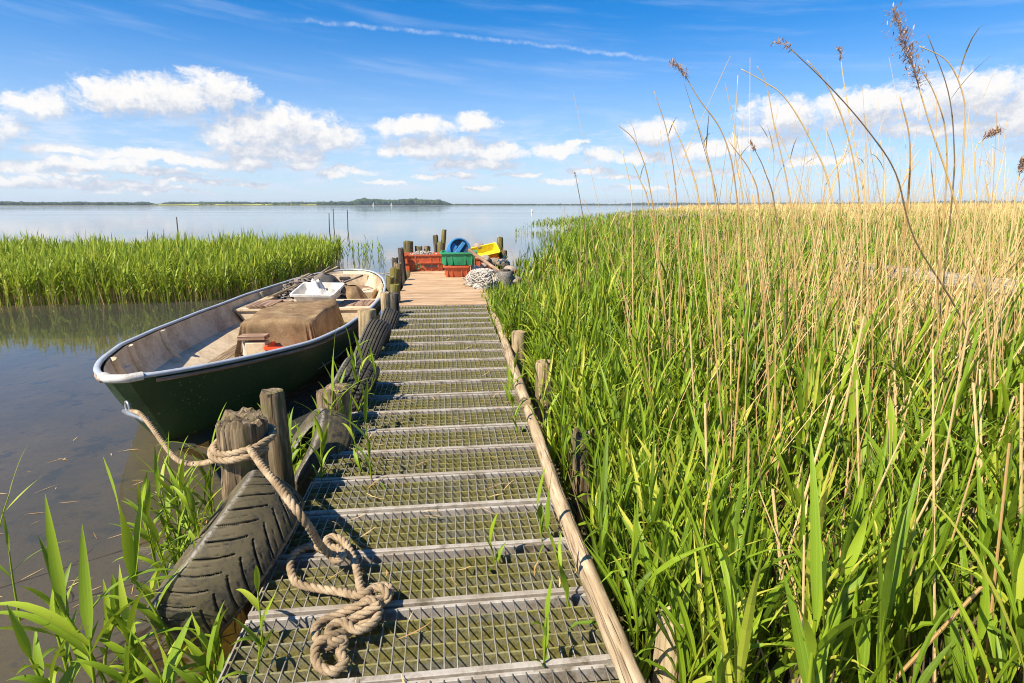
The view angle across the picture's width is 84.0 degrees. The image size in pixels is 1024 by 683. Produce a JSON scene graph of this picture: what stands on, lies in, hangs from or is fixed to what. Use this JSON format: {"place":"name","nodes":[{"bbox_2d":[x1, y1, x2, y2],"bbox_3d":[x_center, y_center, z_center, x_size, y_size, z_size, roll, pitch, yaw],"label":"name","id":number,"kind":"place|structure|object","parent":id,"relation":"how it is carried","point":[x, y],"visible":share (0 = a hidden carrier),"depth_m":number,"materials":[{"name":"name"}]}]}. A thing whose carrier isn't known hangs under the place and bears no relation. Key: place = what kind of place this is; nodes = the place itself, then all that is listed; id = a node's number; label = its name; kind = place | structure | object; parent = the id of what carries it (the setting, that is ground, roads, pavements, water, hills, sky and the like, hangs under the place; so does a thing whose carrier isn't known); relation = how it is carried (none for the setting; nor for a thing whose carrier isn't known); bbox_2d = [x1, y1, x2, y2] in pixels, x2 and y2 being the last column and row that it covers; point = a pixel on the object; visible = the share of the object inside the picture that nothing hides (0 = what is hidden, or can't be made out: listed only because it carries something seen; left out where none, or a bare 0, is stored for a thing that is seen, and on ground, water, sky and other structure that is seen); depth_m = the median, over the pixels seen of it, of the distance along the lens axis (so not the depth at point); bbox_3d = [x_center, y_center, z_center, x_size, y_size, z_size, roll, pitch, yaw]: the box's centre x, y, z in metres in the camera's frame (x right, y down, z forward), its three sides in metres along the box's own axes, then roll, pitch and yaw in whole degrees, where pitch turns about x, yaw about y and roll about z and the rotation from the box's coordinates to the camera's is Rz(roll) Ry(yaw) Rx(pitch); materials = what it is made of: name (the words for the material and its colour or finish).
{"place":"outdoors","nodes":[
{"label":"outdoors","id":0,"kind":"place"},
{"bbox_2d":[237,333,269,355],"bbox_3d":[-2.540,0.060,5.620,0.260,0.257,0.142,-1,13,-3],"label":"bait stand","id":1,"kind":"object","parent":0,"point":[256,343],"visible":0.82,"depth_m":5.56,"materials":[{"name":"wood"}]},
{"bbox_2d":[0,267,589,682],"bbox_3d":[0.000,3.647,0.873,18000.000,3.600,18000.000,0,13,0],"label":"lake bed","id":2,"kind":"object","parent":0,"point":[57,398],"depth_m":4.56,"materials":[{"name":"soil"}]},
{"bbox_2d":[215,407,269,640],"bbox_3d":[-1.097,0.916,2.400,0.233,1.306,0.202,0,13,0],"label":"mooring post","id":3,"kind":"object","parent":2,"relation":"on","point":[243,427],"visible":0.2,"depth_m":2.23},
{"bbox_2d":[121,409,398,677],"bbox_3d":[-1.305,0.469,2.538,0.348,0.382,2.824,-12,18,-41],"label":"mooring rope","id":4,"kind":"object","parent":3,"relation":"attached to","point":[365,600],"visible":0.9,"depth_m":1.78,"materials":[{"name":"fabric"}]},
{"bbox_2d":[260,388,294,488],"bbox_3d":[-1.071,0.848,2.691,0.117,1.299,0.118,0,13,0],"label":"mooring post","id":5,"kind":"object","parent":2,"relation":"on","point":[273,406],"visible":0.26,"depth_m":2.56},
{"bbox_2d":[316,383,353,422],"bbox_3d":[-0.998,0.792,3.294,0.199,1.125,0.202,0,13,0],"label":"mooring post","id":6,"kind":"object","parent":2,"relation":"on","point":[345,397],"visible":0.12,"depth_m":3.13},
{"bbox_2d":[357,308,375,337],"bbox_3d":[-1.268,0.317,5.063,0.185,1.229,0.171,0,13,0],"label":"mooring post","id":7,"kind":"object","parent":2,"relation":"on","point":[365,315],"visible":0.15,"depth_m":4.88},
{"bbox_2d":[0,206,684,294],"bbox_3d":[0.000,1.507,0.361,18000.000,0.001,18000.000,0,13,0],"label":"lake","id":8,"kind":"structure","parent":0,"point":[393,228],"depth_m":49.83,"materials":[{"name":"liquid"}]},
{"bbox_2d":[7,605,59,682],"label":"reed plant","id":9,"kind":"object","parent":8,"relation":"on","point":[37,663],"visible":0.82,"depth_m":1.67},
{"bbox_2d":[0,504,70,620],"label":"reed plant","id":10,"kind":"object","parent":8,"relation":"in","point":[1,567],"visible":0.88,"depth_m":2.14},
{"bbox_2d":[9,634,77,682],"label":"reed plant","id":11,"kind":"object","parent":8,"relation":"on","point":[66,677],"visible":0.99,"depth_m":1.60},
{"bbox_2d":[0,589,98,682],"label":"reed plant","id":12,"kind":"object","parent":8,"relation":"on","point":[64,653],"visible":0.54,"depth_m":1.79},
{"bbox_2d":[21,563,77,665],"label":"reed plant","id":13,"kind":"object","parent":8,"relation":"in","point":[44,598],"visible":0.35,"depth_m":1.87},
{"bbox_2d":[0,525,162,682],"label":"reed plant","id":14,"kind":"object","parent":8,"relation":"on","point":[85,606],"visible":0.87,"depth_m":1.69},
{"bbox_2d":[0,495,195,682],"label":"reed plant","id":15,"kind":"object","parent":8,"relation":"in","point":[52,556],"visible":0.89,"depth_m":1.69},
{"bbox_2d":[71,623,133,682],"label":"reed plant","id":16,"kind":"object","parent":8,"relation":"on","point":[114,674],"visible":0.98,"depth_m":1.61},
{"bbox_2d":[92,574,119,664],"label":"reed plant","id":17,"kind":"object","parent":8,"relation":"on","point":[110,604],"visible":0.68,"depth_m":1.92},
{"bbox_2d":[96,564,150,682],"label":"reed plant","id":18,"kind":"object","parent":8,"relation":"on","point":[128,618],"visible":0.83,"depth_m":1.70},
{"bbox_2d":[111,606,147,667],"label":"reed plant","id":19,"kind":"object","parent":8,"relation":"on","point":[141,657],"visible":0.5,"depth_m":1.90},
{"bbox_2d":[108,473,177,587],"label":"reed plant","id":20,"kind":"object","parent":8,"relation":"on","point":[139,493],"visible":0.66,"depth_m":2.23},
{"bbox_2d":[109,643,179,682],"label":"reed plant","id":21,"kind":"object","parent":8,"relation":"on","point":[132,676],"visible":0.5,"depth_m":1.67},
{"bbox_2d":[120,479,190,575],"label":"reed plant","id":22,"kind":"object","parent":8,"relation":"on","point":[148,521],"visible":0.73,"depth_m":2.14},
{"bbox_2d":[126,613,192,682],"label":"reed plant","id":23,"kind":"object","parent":8,"relation":"on","point":[150,676],"visible":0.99,"depth_m":1.59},
{"bbox_2d":[97,457,223,668],"bbox_3d":[-1.067,0.746,1.745,0.458,0.837,0.245,0,13,0],"label":"reed plant","id":24,"kind":"object","parent":8,"relation":"on","point":[130,545],"visible":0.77,"depth_m":1.73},
{"bbox_2d":[127,445,205,556],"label":"reed plant","id":25,"kind":"object","parent":8,"relation":"on","point":[156,481],"visible":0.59,"depth_m":2.30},
{"bbox_2d":[0,251,338,312],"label":"reed island stalks","id":26,"kind":"object","parent":8,"relation":"in","point":[120,293],"visible":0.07,"depth_m":9.48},
{"bbox_2d":[141,457,200,545],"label":"reed plant","id":27,"kind":"object","parent":8,"relation":"on","point":[179,485],"visible":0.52,"depth_m":2.30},
{"bbox_2d":[0,228,350,312],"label":"reed island","id":28,"kind":"structure","parent":8,"relation":"in","point":[26,262],"depth_m":9.83,"materials":[{"name":"plant"}]},
{"bbox_2d":[154,445,203,553],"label":"reed plant","id":29,"kind":"object","parent":8,"relation":"on","point":[165,485],"visible":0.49,"depth_m":2.34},
{"bbox_2d":[162,602,223,682],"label":"reed plant","id":30,"kind":"object","parent":8,"relation":"on","point":[186,677],"visible":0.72,"depth_m":1.59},
{"bbox_2d":[177,476,216,547],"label":"reed plant","id":31,"kind":"object","parent":8,"relation":"on","point":[189,498],"visible":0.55,"depth_m":2.18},
{"bbox_2d":[180,620,218,682],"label":"reed plant","id":32,"kind":"object","parent":8,"relation":"on","point":[197,652],"visible":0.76,"depth_m":1.65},
{"bbox_2d":[171,608,231,680],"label":"reed plant","id":33,"kind":"object","parent":8,"relation":"on","point":[201,634],"visible":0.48,"depth_m":1.65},
{"bbox_2d":[144,470,303,646],"bbox_3d":[-1.020,0.763,2.054,0.526,0.563,0.601,0,13,0],"label":"tyre","id":34,"kind":"object","parent":8,"relation":"in","point":[253,521],"visible":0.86,"depth_m":1.81,"materials":[{"name":"rubber"}]},
{"bbox_2d":[93,269,386,451],"bbox_3d":[-2.538,-0.175,6.616,1.953,0.800,6.587,0,13,0],"label":"rowing boat","id":35,"kind":"object","parent":8,"relation":"on","point":[190,376],"visible":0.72,"depth_m":4.49,"materials":[{"name":"green"}]},
{"bbox_2d":[234,299,344,356],"bbox_3d":[-2.418,-0.176,6.333,0.844,0.413,1.348,-1,13,-3],"label":"covered crate","id":36,"kind":"object","parent":35,"relation":"in","point":[285,324],"visible":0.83,"depth_m":5.81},
{"bbox_2d":[274,272,347,299],"bbox_3d":[-2.838,-0.735,8.277,1.339,0.575,1.284,0,13,0],"label":"net heap","id":37,"kind":"object","parent":35,"relation":"in","point":[286,295],"visible":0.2,"depth_m":8.06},
{"bbox_2d":[290,282,344,300],"bbox_3d":[-2.463,-0.606,7.225,0.568,0.235,0.422,1,14,6],"label":"plastic tub","id":38,"kind":"object","parent":35,"relation":"on","point":[298,293],"visible":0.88,"depth_m":7.16,"materials":[{"name":"white plastic"}]},
{"bbox_2d":[305,278,335,294],"bbox_3d":[-2.468,-0.656,7.248,0.450,0.292,0.384,7,15,26],"label":"crumpled sheet","id":39,"kind":"object","parent":38,"relation":"in","point":[316,287],"visible":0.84,"depth_m":7.14,"materials":[{"name":"fabric"}]},
{"bbox_2d":[291,407,354,497],"bbox_3d":[-1.060,0.632,3.030,0.479,0.541,0.566,0,13,0],"label":"tyre","id":40,"kind":"object","parent":8,"relation":"in","point":[338,433],"visible":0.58,"depth_m":2.87,"materials":[{"name":"rubber"}]},
{"bbox_2d":[334,356,379,411],"bbox_3d":[-1.080,0.420,3.700,0.446,0.648,0.660,0,13,0],"label":"tyre","id":41,"kind":"object","parent":8,"relation":"in","point":[365,373],"visible":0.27,"depth_m":3.49,"materials":[{"name":"black rubber"}]},
{"bbox_2d":[0,205,726,205],"bbox_3d":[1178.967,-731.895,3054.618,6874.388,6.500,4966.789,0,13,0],"label":"shore","id":42,"kind":"structure","parent":8,"relation":"on","point":[335,205],"depth_m":2285.17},
{"bbox_2d":[0,197,1023,204],"bbox_3d":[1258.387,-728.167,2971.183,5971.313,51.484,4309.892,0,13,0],"label":"wood","id":43,"kind":"object","parent":42,"relation":"on","point":[365,201],"visible":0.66,"depth_m":2523.81,"materials":[{"name":"green plant"}]},
{"bbox_2d":[380,308,399,329],"bbox_3d":[-1.330,-0.045,5.902,0.361,0.605,0.619,0,13,0],"label":"tyre","id":44,"kind":"object","parent":8,"relation":"in","point":[391,316],"visible":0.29,"depth_m":5.71,"materials":[{"name":"black rubber"}]},
{"bbox_2d":[217,305,619,682],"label":"grating walkway","id":45,"kind":"structure","parent":8,"relation":"on","point":[480,628],"depth_m":2.09,"materials":[{"name":"metal"}]},
{"bbox_2d":[218,605,273,681],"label":"reed plant","id":46,"kind":"object","parent":45,"relation":"on","point":[261,648],"visible":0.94,"depth_m":1.50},
{"bbox_2d":[234,566,275,657],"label":"reed plant","id":47,"kind":"object","parent":45,"relation":"on","point":[252,599],"visible":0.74,"depth_m":1.61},
{"bbox_2d":[340,377,384,488],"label":"reed plant","id":48,"kind":"object","parent":45,"relation":"on","point":[365,408],"visible":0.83,"depth_m":2.48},
{"bbox_2d":[353,319,391,360],"bbox_3d":[-1.220,0.117,4.881,0.370,0.625,0.640,0,13,0],"label":"tyre","id":49,"kind":"object","parent":45,"relation":"attached to","point":[377,332],"visible":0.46,"depth_m":4.63,"materials":[{"name":"black rubber"}]},
{"bbox_2d":[302,294,576,682],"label":"straw scraps","id":50,"kind":"object","parent":45,"relation":"on","point":[429,510],"visible":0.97,"depth_m":2.39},
{"bbox_2d":[486,300,530,406],"bbox_3d":[-0.094,-0.061,5.147,0.086,0.098,3.712,-1,14,-5],"label":"pole","id":51,"kind":"object","parent":45,"relation":"on","point":[521,390],"visible":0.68,"depth_m":3.97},
{"bbox_2d":[531,576,552,667],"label":"reed plant","id":52,"kind":"object","parent":45,"relation":"on","point":[545,628],"visible":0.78,"depth_m":1.50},
{"bbox_2d":[534,467,570,606],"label":"reed plant","id":53,"kind":"object","parent":45,"relation":"on","point":[564,580],"visible":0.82,"depth_m":1.74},
{"bbox_2d":[523,403,645,682],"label":"pole","id":54,"kind":"object","parent":45,"relation":"on","point":[619,650],"visible":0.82,"depth_m":1.80,"materials":[{"name":"wood"}]},
{"bbox_2d":[399,267,488,306],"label":"plank platform","id":55,"kind":"structure","parent":8,"relation":"on","point":[425,288],"depth_m":8.08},
{"bbox_2d":[405,261,443,270],"bbox_3d":[-1.662,-1.449,10.791,0.768,0.170,0.488,-2,14,-8],"label":"fish crate","id":56,"kind":"object","parent":55,"relation":"on","point":[429,266],"visible":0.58,"depth_m":10.57,"materials":[{"name":"orange plastic"}]},
{"bbox_2d":[404,252,441,261],"bbox_3d":[-1.681,-1.579,10.756,0.808,0.170,0.508,-2,14,-8],"label":"fish crate","id":57,"kind":"object","parent":56,"relation":"on","point":[435,257],"visible":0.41,"depth_m":10.53,"materials":[{"name":"orange plastic"}]},
{"bbox_2d":[443,265,470,276],"bbox_3d":[-0.955,-1.261,9.963,0.468,0.190,0.648,-1,13,-3],"label":"fish crate","id":58,"kind":"object","parent":55,"relation":"on","point":[457,270],"visible":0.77,"depth_m":9.69,"materials":[{"name":"orange plastic"}]},
{"bbox_2d":[440,250,476,264],"bbox_3d":[-0.925,-1.461,9.917,0.628,0.220,0.488,-1,13,-3],"label":"fish crate","id":59,"kind":"object","parent":58,"relation":"on","point":[457,258],"visible":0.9,"depth_m":9.71,"materials":[{"name":"green plastic"}]},
{"bbox_2d":[446,238,470,251],"bbox_3d":[-0.935,-1.585,9.907,0.415,0.446,0.397,-4,14,-16],"label":"plastic drum","id":60,"kind":"object","parent":59,"relation":"in","point":[458,245],"visible":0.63,"depth_m":9.81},
{"bbox_2d":[462,268,499,288],"bbox_3d":[-0.430,-1.012,8.823,0.693,0.240,1.059,0,13,0],"label":"white net heap","id":61,"kind":"object","parent":55,"relation":"on","point":[485,276],"visible":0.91,"depth_m":8.52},
{"bbox_2d":[474,256,498,268],"bbox_3d":[-0.525,-1.528,11.013,0.548,0.220,0.428,-1,13,-3],"label":"fish crate","id":62,"kind":"object","parent":55,"relation":"on","point":[478,262],"visible":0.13,"depth_m":10.82,"materials":[{"name":"orange plastic"}]},
{"bbox_2d":[471,242,499,257],"bbox_3d":[-0.533,-1.727,11.069,0.570,0.373,0.377,-3,14,-12],"label":"fish crate","id":63,"kind":"object","parent":62,"relation":"on","point":[491,250],"visible":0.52,"depth_m":11.18,"materials":[{"name":"yellow plastic"}]},
{"bbox_2d":[0,0,1023,204],"label":"sky","id":64,"kind":"structure","parent":0,"point":[152,101],"materials":[{"name":"blue"}]},
{"bbox_2d":[526,222,1022,682],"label":"reed bank","id":65,"kind":"structure","parent":0,"point":[773,662],"depth_m":2.11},
{"bbox_2d":[511,330,526,386],"bbox_3d":[0.057,0.442,4.836,0.138,1.088,0.136,0,13,0],"label":"wooden post","id":66,"kind":"object","parent":65,"relation":"on","point":[516,338],"visible":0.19,"depth_m":4.69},
{"bbox_2d":[535,359,553,433],"bbox_3d":[0.217,0.665,3.879,0.141,1.100,0.138,0,13,0],"label":"wooden post","id":67,"kind":"object","parent":65,"relation":"on","point":[539,370],"visible":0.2,"depth_m":3.75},
{"bbox_2d":[571,427,593,528],"bbox_3d":[0.333,0.929,2.791,0.104,1.094,0.109,8,16,29],"label":"wooden post","id":68,"kind":"object","parent":65,"relation":"on","point":[578,465],"visible":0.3,"depth_m":2.68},
{"bbox_2d":[652,606,686,682],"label":"wooden post","id":69,"kind":"object","parent":65,"relation":"on","point":[660,657],"visible":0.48,"depth_m":1.58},
{"bbox_2d":[654,92,685,396],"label":"dry reed stalk","id":70,"kind":"object","parent":65,"relation":"on","point":[677,220],"visible":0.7,"depth_m":3.23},
{"bbox_2d":[672,122,717,392],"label":"dry reed stalk","id":71,"kind":"object","parent":65,"relation":"on","point":[703,245],"visible":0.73,"depth_m":3.02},
{"bbox_2d":[690,105,728,440],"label":"dry reed stalk","id":72,"kind":"object","parent":65,"relation":"on","point":[717,244],"visible":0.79,"depth_m":2.84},
{"bbox_2d":[669,57,753,427],"bbox_3d":[1.149,-0.361,3.201,0.705,2.275,0.078,0,13,0],"label":"dry reed stalk","id":73,"kind":"object","parent":65,"relation":"on","point":[680,69],"visible":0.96,"depth_m":3.05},
{"bbox_2d":[473,59,1023,682],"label":"dry stalks","id":74,"kind":"object","parent":65,"relation":"on","point":[921,229],"visible":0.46,"depth_m":3.06,"materials":[{"name":"plant"}]},
{"bbox_2d":[481,209,1023,682],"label":"reed stand","id":75,"kind":"object","parent":65,"relation":"on","point":[601,389],"visible":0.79,"depth_m":2.16,"materials":[{"name":"plant"}]},
{"bbox_2d":[486,266,1022,682],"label":"reed stubble","id":76,"kind":"object","parent":65,"relation":"on","point":[780,504],"visible":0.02,"depth_m":2.24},
{"bbox_2d":[486,212,1023,296],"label":"reed stand","id":77,"kind":"object","parent":65,"relation":"on","point":[565,245],"visible":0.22,"depth_m":10.17,"materials":[{"name":"plant"}]},
{"bbox_2d":[750,195,770,480],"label":"dry reed stalk","id":78,"kind":"object","parent":65,"relation":"on","point":[765,322],"visible":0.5,"depth_m":2.44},
{"bbox_2d":[749,140,800,470],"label":"dry reed stalk","id":79,"kind":"object","parent":65,"relation":"on","point":[754,146],"visible":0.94,"depth_m":2.98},
{"bbox_2d":[532,207,1023,233],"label":"reed field","id":80,"kind":"structure","parent":65,"relation":"on","point":[560,221],"depth_m":31.01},
{"bbox_2d":[757,66,799,360],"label":"dry reed stalk","id":81,"kind":"object","parent":65,"relation":"on","point":[791,214],"visible":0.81,"depth_m":2.93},
{"bbox_2d":[743,441,844,588],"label":"reed plant","id":82,"kind":"object","parent":65,"relation":"on","point":[819,465],"visible":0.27,"depth_m":1.83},
{"bbox_2d":[782,436,826,682],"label":"reed plant","id":83,"kind":"object","parent":65,"relation":"on","point":[805,650],"visible":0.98,"depth_m":1.15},
{"bbox_2d":[741,69,869,460],"bbox_3d":[1.505,-0.200,2.831,0.932,2.135,0.009,0,13,0],"label":"dry reed stalk","id":84,"kind":"object","parent":65,"relation":"on","point":[831,200],"visible":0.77,"depth_m":2.71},
{"bbox_2d":[758,502,869,656],"bbox_3d":[0.726,0.809,1.431,0.394,0.819,0.111,-2,14,-10],"label":"reed plant","id":85,"kind":"object","parent":65,"relation":"on","point":[854,549],"visible":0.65,"depth_m":1.41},
{"bbox_2d":[642,197,1023,230],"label":"old reed belt","id":86,"kind":"object","parent":65,"relation":"on","point":[815,207],"visible":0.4,"depth_m":56.19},
{"bbox_2d":[807,60,863,403],"bbox_3d":[1.683,-0.253,2.921,0.604,2.195,0.010,0,13,0],"label":"dry reed stalk","id":87,"kind":"object","parent":65,"relation":"on","point":[858,200],"visible":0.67,"depth_m":2.81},
{"bbox_2d":[819,475,889,632],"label":"reed plant","id":88,"kind":"object","parent":65,"relation":"on","point":[878,520],"visible":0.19,"depth_m":1.73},
{"bbox_2d":[836,45,872,449],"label":"dry reed stalk","id":89,"kind":"object","parent":65,"relation":"on","point":[838,48],"visible":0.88,"depth_m":2.79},
{"bbox_2d":[840,328,877,498],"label":"reed plant","id":90,"kind":"object","parent":65,"relation":"on","point":[845,370],"visible":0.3,"depth_m":2.48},
{"bbox_2d":[799,525,922,682],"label":"reed plant","id":91,"kind":"object","parent":65,"relation":"on","point":[848,630],"visible":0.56,"depth_m":1.46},
{"bbox_2d":[818,292,905,441],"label":"reed plant","id":92,"kind":"object","parent":65,"relation":"on","point":[868,323],"visible":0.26,"depth_m":2.57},
{"bbox_2d":[771,38,987,442],"bbox_3d":[1.691,-0.120,2.441,1.381,2.161,0.050,0,13,0],"label":"dry reed stalk","id":93,"kind":"object","parent":65,"relation":"on","point":[926,260],"visible":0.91,"depth_m":2.33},
{"bbox_2d":[848,357,910,498],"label":"reed plant","id":94,"kind":"object","parent":65,"relation":"on","point":[852,405],"visible":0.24,"depth_m":2.21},
{"bbox_2d":[828,514,942,682],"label":"reed plant","id":95,"kind":"object","parent":65,"relation":"on","point":[906,580],"visible":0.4,"depth_m":1.48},
{"bbox_2d":[864,396,912,548],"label":"reed plant","id":96,"kind":"object","parent":65,"relation":"on","point":[893,441],"visible":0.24,"depth_m":1.99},
{"bbox_2d":[884,97,910,424],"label":"dry reed stalk","id":97,"kind":"object","parent":65,"relation":"on","point":[900,275],"visible":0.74,"depth_m":2.56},
{"bbox_2d":[855,409,950,544],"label":"reed plant","id":98,"kind":"object","parent":65,"relation":"on","point":[923,438],"visible":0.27,"depth_m":1.90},
{"bbox_2d":[870,307,957,487],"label":"reed plant","id":99,"kind":"object","parent":65,"relation":"on","point":[927,414],"visible":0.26,"depth_m":2.77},
{"bbox_2d":[919,66,947,409],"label":"dry reed stalk","id":100,"kind":"object","parent":65,"relation":"on","point":[942,223],"visible":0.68,"depth_m":2.64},
{"bbox_2d":[846,261,1023,305],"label":"board rail","id":101,"kind":"object","parent":65,"relation":"on","point":[947,277],"visible":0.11,"depth_m":5.23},
{"bbox_2d":[930,151,940,392],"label":"dry reed stalk","id":102,"kind":"object","parent":65,"relation":"on","point":[938,247],"visible":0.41,"depth_m":2.38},
{"bbox_2d":[880,0,994,425],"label":"dry reed stalk","id":103,"kind":"object","parent":65,"relation":"on","point":[902,38],"visible":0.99,"depth_m":2.14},
{"bbox_2d":[919,28,978,396],"bbox_3d":[1.823,-0.138,2.456,0.376,2.186,0.168,0,13,0],"label":"dry reed stalk","id":104,"kind":"object","parent":65,"relation":"on","point":[942,345],"visible":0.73,"depth_m":2.41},
{"bbox_2d":[927,33,994,426],"bbox_3d":[1.901,-0.187,2.570,0.354,2.228,0.122,0,13,0],"label":"dry reed stalk","id":105,"kind":"object","parent":65,"relation":"on","point":[952,188],"visible":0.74,"depth_m":2.51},
{"bbox_2d":[912,405,1023,553],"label":"reed plant","id":106,"kind":"object","parent":65,"relation":"on","point":[1014,427],"visible":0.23,"depth_m":1.85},
{"bbox_2d":[958,126,1005,413],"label":"dry reed stalk","id":107,"kind":"object","parent":65,"relation":"on","point":[996,130],"visible":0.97,"depth_m":2.54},
{"bbox_2d":[943,451,1023,661],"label":"reed plant","id":108,"kind":"object","parent":65,"relation":"on","point":[990,570],"visible":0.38,"depth_m":1.65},
{"bbox_2d":[949,557,1021,682],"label":"reed plant","id":109,"kind":"object","parent":65,"relation":"on","point":[983,616],"visible":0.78,"depth_m":1.29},
{"bbox_2d":[949,378,1023,555],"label":"reed plant","id":110,"kind":"object","parent":65,"relation":"on","point":[1006,402],"visible":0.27,"depth_m":2.27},
{"bbox_2d":[975,190,1006,452],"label":"dry reed stalk","id":111,"kind":"object","parent":65,"relation":"on","point":[992,297],"visible":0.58,"depth_m":2.42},
{"bbox_2d":[965,155,1023,522],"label":"dry reed stalk","id":112,"kind":"object","parent":65,"relation":"on","point":[1021,166],"visible":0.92,"depth_m":2.38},
{"bbox_2d":[1016,554,1023,682],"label":"reed plant","id":113,"kind":"object","parent":65,"relation":"on","point":[1020,594],"visible":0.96,"depth_m":1.35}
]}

